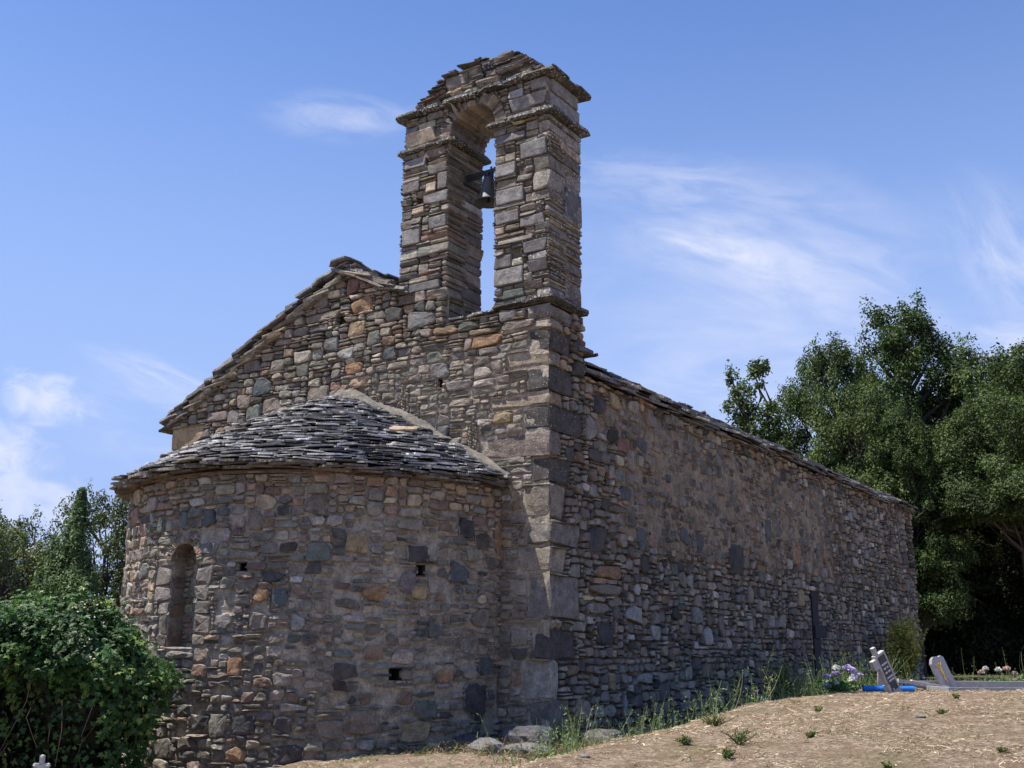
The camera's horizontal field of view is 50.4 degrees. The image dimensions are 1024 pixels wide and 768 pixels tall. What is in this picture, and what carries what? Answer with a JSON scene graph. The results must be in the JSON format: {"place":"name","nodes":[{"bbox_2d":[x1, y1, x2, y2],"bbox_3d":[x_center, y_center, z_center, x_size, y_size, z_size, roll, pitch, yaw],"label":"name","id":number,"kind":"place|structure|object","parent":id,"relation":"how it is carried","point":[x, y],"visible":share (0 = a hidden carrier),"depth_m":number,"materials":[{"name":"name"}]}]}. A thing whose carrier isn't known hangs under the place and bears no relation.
{"place":"outdoors","nodes":[
{"label":"outdoors","id":0,"kind":"place"},
{"bbox_2d":[0,0,1023,596],"label":"sky","id":1,"kind":"structure","parent":0,"point":[174,173],"materials":[{"name":"blue"}]},
{"bbox_2d":[270,673,1023,767],"bbox_3d":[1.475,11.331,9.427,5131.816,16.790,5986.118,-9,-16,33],"label":"ground","id":2,"kind":"structure","parent":0,"point":[810,752],"depth_m":8.05,"materials":[{"name":"beige soil"}]},
{"bbox_2d":[0,527,20,585],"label":"holm oak","id":3,"kind":"object","parent":2,"relation":"on","point":[15,563],"visible":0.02,"depth_m":26.74,"materials":[{"name":"green plant"}]},
{"bbox_2d":[0,523,47,755],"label":"holm oak","id":4,"kind":"object","parent":2,"relation":"on","point":[29,566],"visible":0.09,"depth_m":22.27,"materials":[{"name":"green plant"}]},
{"bbox_2d":[0,500,62,603],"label":"holm oak","id":5,"kind":"object","parent":2,"relation":"on","point":[18,529],"visible":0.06,"depth_m":25.00,"materials":[{"name":"green plant"}]},
{"bbox_2d":[33,754,50,767],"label":"stone cross","id":6,"kind":"object","parent":2,"relation":"on","point":[41,764],"visible":1,"depth_m":8.47,"materials":[{"name":"grey stone"}]},
{"bbox_2d":[3,486,111,756],"bbox_3d":[-8.190,4.822,19.532,2.873,6.008,2.723,-9,-16,33],"label":"cypress","id":7,"kind":"object","parent":2,"relation":"on","point":[70,564],"visible":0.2,"depth_m":19.70,"materials":[{"name":"green plant"}]},
{"bbox_2d":[3,567,122,766],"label":"holm oak","id":8,"kind":"object","parent":2,"relation":"on","point":[116,581],"depth_m":25.23,"materials":[{"name":"green plant"}]},
{"bbox_2d":[19,477,129,702],"bbox_3d":[-9.148,5.622,24.308,3.932,7.104,4.302,0,-14,0],"label":"holm oak","id":9,"kind":"object","parent":2,"relation":"on","point":[118,518],"visible":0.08,"depth_m":24.58,"materials":[{"name":"green plant"}]},
{"bbox_2d":[0,577,193,767],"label":"creeper bush","id":10,"kind":"object","parent":2,"relation":"on","point":[66,662],"visible":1,"depth_m":9.44,"materials":[{"name":"green plant"}]},
{"bbox_2d":[104,565,123,614],"bbox_3d":[-7.289,5.649,23.909,4.031,6.657,3.685,11,-17,-37],"label":"holm oak","id":11,"kind":"object","parent":2,"relation":"on","point":[114,590],"depth_m":23.66,"materials":[{"name":"green plant"}]},
{"bbox_2d":[453,733,485,748],"bbox_3d":[-0.431,3.711,11.123,0.395,0.264,0.290,-9,-16,33],"label":"rock","id":12,"kind":"object","parent":2,"relation":"on","point":[463,737],"visible":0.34,"depth_m":11.07,"materials":[{"name":"stone"}]},
{"bbox_2d":[466,737,504,753],"bbox_3d":[-0.234,3.519,10.439,0.407,0.246,0.284,-9,-16,33],"label":"rock","id":13,"kind":"object","parent":2,"relation":"on","point":[494,742],"visible":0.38,"depth_m":10.37,"materials":[{"name":"stone"}]},
{"bbox_2d":[109,50,924,767],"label":"stone chapel","id":14,"kind":"structure","parent":2,"relation":"on","point":[423,498],"depth_m":12.76,"materials":[{"name":"stone"}]},
{"bbox_2d":[466,166,495,208],"bbox_3d":[-0.298,-2.550,13.956,0.380,0.491,0.616,7,-15,-25],"label":"bell","id":15,"kind":"object","parent":14,"relation":"hanging from","point":[485,198],"visible":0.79,"depth_m":13.96,"materials":[{"name":"grey metal"}]},
{"bbox_2d":[830,606,835,621],"bbox_3d":[5.722,4.108,19.567,0.251,0.349,0.162,-9,-16,33],"label":"wall plant","id":16,"kind":"object","parent":14,"relation":"attached to","point":[832,609],"depth_m":19.51,"materials":[{"name":"green plant"}]},
{"bbox_2d":[499,725,554,750],"bbox_3d":[0.161,3.591,10.884,0.618,0.349,0.361,-9,-16,33],"label":"rock","id":17,"kind":"object","parent":2,"relation":"on","point":[525,733],"visible":0.52,"depth_m":10.78,"materials":[{"name":"stone"}]},
{"bbox_2d":[504,742,550,756],"bbox_3d":[0.143,3.493,10.315,0.500,0.188,0.331,-9,-16,33],"label":"rock","id":18,"kind":"object","parent":2,"relation":"on","point":[525,748],"visible":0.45,"depth_m":10.21,"materials":[{"name":"stone"}]},
{"bbox_2d":[578,754,589,757],"bbox_3d":[0.502,2.590,7.572,0.085,0.030,0.066,-9,-16,33],"label":"loose stone","id":19,"kind":"object","parent":2,"relation":"on","point":[584,755],"visible":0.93,"depth_m":7.55,"materials":[{"name":"grey stone"}]},
{"bbox_2d":[584,729,622,745],"bbox_3d":[0.944,3.702,11.252,0.414,0.268,0.317,-9,-16,33],"label":"rock","id":20,"kind":"object","parent":2,"relation":"on","point":[606,735],"visible":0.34,"depth_m":11.18,"materials":[{"name":"stone"}]},
{"bbox_2d":[276,640,1023,767],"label":"tall weeds","id":21,"kind":"object","parent":2,"relation":"on","point":[643,724],"visible":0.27,"depth_m":10.84,"materials":[{"name":"green plant"}]},
{"bbox_2d":[674,733,693,744],"bbox_3d":[1.281,2.589,7.934,0.150,0.086,0.151,-9,-16,33],"label":"grass tuft","id":22,"kind":"object","parent":2,"relation":"on","point":[685,740],"visible":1,"depth_m":7.91,"materials":[{"name":"green plant"}]},
{"bbox_2d":[697,711,738,725],"bbox_3d":[1.694,2.770,9.002,0.212,0.133,0.315,9,-16,-31],"label":"grass tuft","id":23,"kind":"object","parent":2,"relation":"on","point":[716,721],"visible":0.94,"depth_m":8.99,"materials":[{"name":"green plant"}]},
{"bbox_2d":[722,747,735,758],"bbox_3d":[1.434,2.445,7.203,0.092,0.080,0.173,-3,-14,11],"label":"grass tuft","id":24,"kind":"object","parent":2,"relation":"on","point":[726,753],"visible":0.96,"depth_m":7.18,"materials":[{"name":"green plant"}]},
{"bbox_2d":[720,727,754,744],"bbox_3d":[1.630,2.516,7.765,0.240,0.133,0.242,-9,-16,33],"label":"grass tuft","id":25,"kind":"object","parent":2,"relation":"on","point":[739,738],"visible":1,"depth_m":7.78,"materials":[{"name":"green plant"}]},
{"bbox_2d":[719,356,796,450],"bbox_3d":[7.962,4.725,34.741,3.071,11.640,2.934,-9,-16,33],"label":"holm oak","id":26,"kind":"object","parent":2,"relation":"on","point":[745,417],"visible":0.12,"depth_m":35.38,"materials":[{"name":"green plant"}]},
{"bbox_2d":[755,658,812,699],"bbox_3d":[3.923,4.285,15.528,0.999,0.731,0.501,7,-15,-26],"label":"weed","id":27,"kind":"object","parent":2,"relation":"on","point":[787,679],"visible":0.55,"depth_m":15.45,"materials":[{"name":"green plant"}]},
{"bbox_2d":[804,731,816,737],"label":"grass tuft","id":28,"kind":"object","parent":2,"relation":"on","point":[810,734],"visible":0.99,"depth_m":7.81,"materials":[{"name":"green plant"}]},
{"bbox_2d":[809,591,826,683],"bbox_3d":[4.749,4.073,16.797,0.195,1.736,0.160,0,-14,0],"label":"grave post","id":29,"kind":"object","parent":2,"relation":"on","point":[819,631],"visible":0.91,"depth_m":16.80,"materials":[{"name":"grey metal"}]},
{"bbox_2d":[814,705,822,711],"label":"grass tuft","id":30,"kind":"object","parent":2,"relation":"on","point":[817,708],"visible":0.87,"depth_m":9.77,"materials":[{"name":"green plant"}]},
{"bbox_2d":[797,670,841,694],"bbox_3d":[4.284,4.248,15.180,0.558,0.488,0.710,-9,-16,33],"label":"weed","id":31,"kind":"object","parent":2,"relation":"on","point":[817,680],"visible":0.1,"depth_m":15.25,"materials":[{"name":"green plant"}]},
{"bbox_2d":[812,664,863,693],"bbox_3d":[3.861,3.487,12.791,0.655,0.383,0.467,-1,-14,6],"label":"flower bunch","id":32,"kind":"object","parent":2,"relation":"on","point":[837,686],"visible":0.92,"depth_m":12.75,"materials":[{"name":"purple plant"}]},
{"bbox_2d":[771,328,936,547],"bbox_3d":[9.770,3.884,33.194,5.731,11.552,5.859,8,-16,-28],"label":"holm oak","id":33,"kind":"object","parent":2,"relation":"on","point":[796,402],"visible":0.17,"depth_m":33.63,"materials":[{"name":"green plant"}]},
{"bbox_2d":[798,367,963,631],"bbox_3d":[9.993,4.175,31.098,5.173,9.508,5.884,-4,-14,17],"label":"holm oak","id":34,"kind":"object","parent":2,"relation":"on","point":[863,429],"visible":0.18,"depth_m":30.67,"materials":[{"name":"green plant"}]},
{"bbox_2d":[869,647,901,692],"bbox_3d":[4.147,3.277,12.256,0.421,0.612,0.254,8,-16,-27],"label":"broken cross","id":35,"kind":"object","parent":2,"relation":"on","point":[879,663],"visible":0.91,"depth_m":12.17,"materials":[{"name":"grey stone"}]},
{"bbox_2d":[880,761,894,767],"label":"grass tuft","id":36,"kind":"object","parent":2,"relation":"on","point":[886,764],"visible":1,"depth_m":6.55,"materials":[{"name":"green plant"}]},
{"bbox_2d":[862,685,914,691],"bbox_3d":[4.256,3.447,12.304,0.572,0.074,0.074,0,-14,0],"label":"blue pipe","id":37,"kind":"object","parent":2,"relation":"on","point":[865,688],"visible":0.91,"depth_m":12.28,"materials":[{"name":"blue plastic"}]},
{"bbox_2d":[880,614,928,679],"bbox_3d":[7.567,5.107,20.988,0.845,1.365,0.994,-9,-16,33],"label":"shrub","id":38,"kind":"object","parent":2,"relation":"on","point":[903,644],"visible":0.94,"depth_m":20.90,"materials":[{"name":"green plant"}]},
{"bbox_2d":[858,392,981,677],"bbox_3d":[10.862,4.140,29.949,3.547,8.004,3.841,5,-14,-17],"label":"holm oak","id":39,"kind":"object","parent":2,"relation":"on","point":[931,558],"visible":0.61,"depth_m":29.25,"materials":[{"name":"green plant"}]},
{"bbox_2d":[914,714,925,717],"bbox_3d":[3.245,2.642,8.655,0.088,0.028,0.062,-9,-16,33],"label":"loose stone","id":40,"kind":"object","parent":2,"relation":"on","point":[919,716],"visible":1,"depth_m":8.63,"materials":[{"name":"grey stone"}]},
{"bbox_2d":[897,679,948,688],"bbox_3d":[4.722,3.429,12.380,0.717,0.152,0.102,2,-14,-6],"label":"plank","id":41,"kind":"object","parent":2,"relation":"on","point":[919,684],"visible":0.64,"depth_m":12.32,"materials":[{"name":"grey wood"}]},
{"bbox_2d":[840,287,1007,676],"bbox_3d":[13.072,3.121,35.542,7.168,13.363,6.619,-2,-14,9],"label":"holm oak","id":42,"kind":"object","parent":2,"relation":"on","point":[903,363],"visible":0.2,"depth_m":35.88,"materials":[{"name":"green plant"}]},
{"bbox_2d":[936,709,948,713],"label":"grass tuft","id":43,"kind":"object","parent":2,"relation":"on","point":[941,711],"visible":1,"depth_m":8.84,"materials":[{"name":"green plant"}]},
{"bbox_2d":[929,655,956,686],"bbox_3d":[4.979,3.355,12.568,0.296,0.432,0.108,3,-14,-10],"label":"grave plaque","id":44,"kind":"object","parent":2,"relation":"on","point":[940,670],"visible":1,"depth_m":12.55,"materials":[{"name":"grey stone"}]},
{"bbox_2d":[952,693,960,698],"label":"grass tuft","id":45,"kind":"object","parent":2,"relation":"on","point":[955,695],"visible":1,"depth_m":10.17,"materials":[{"name":"green plant"}]},
{"bbox_2d":[908,327,1023,594],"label":"holm oak","id":46,"kind":"object","parent":2,"relation":"on","point":[973,358],"visible":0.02,"depth_m":37.19,"materials":[{"name":"green plant"}]},
{"bbox_2d":[915,681,1023,691],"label":"grave border","id":47,"kind":"object","parent":2,"relation":"on","point":[987,685],"visible":0.54,"depth_m":12.57,"materials":[{"name":"grey stone"}]},
{"bbox_2d":[920,378,1023,574],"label":"holm oak","id":48,"kind":"object","parent":2,"relation":"on","point":[998,503],"visible":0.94,"depth_m":29.04,"materials":[{"name":"green plant"}]},
{"bbox_2d":[923,518,1023,674],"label":"holm oak","id":49,"kind":"object","parent":2,"relation":"on","point":[979,642],"visible":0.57,"depth_m":31.06,"materials":[{"name":"green plant"}]},
{"bbox_2d":[932,337,1023,489],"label":"holm oak","id":50,"kind":"object","parent":2,"relation":"on","point":[996,363],"visible":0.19,"depth_m":33.94,"materials":[{"name":"green plant"}]},
{"bbox_2d":[963,665,1022,680],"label":"flower bunch","id":51,"kind":"object","parent":2,"relation":"on","point":[996,669],"visible":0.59,"depth_m":16.60,"materials":[{"name":"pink plant"}]},
{"bbox_2d":[995,746,1007,752],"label":"grass tuft","id":52,"kind":"object","parent":2,"relation":"on","point":[1001,749],"visible":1,"depth_m":6.77,"materials":[{"name":"green plant"}]},
{"bbox_2d":[987,534,1023,652],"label":"holm oak","id":53,"kind":"object","parent":2,"relation":"on","point":[1015,622],"visible":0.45,"depth_m":31.45,"materials":[{"name":"green plant"}]},
{"bbox_2d":[1011,672,1023,680],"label":"flower bunch","id":54,"kind":"object","parent":2,"relation":"on","point":[1019,678],"visible":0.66,"depth_m":15.49,"materials":[{"name":"green plant"}]}
]}

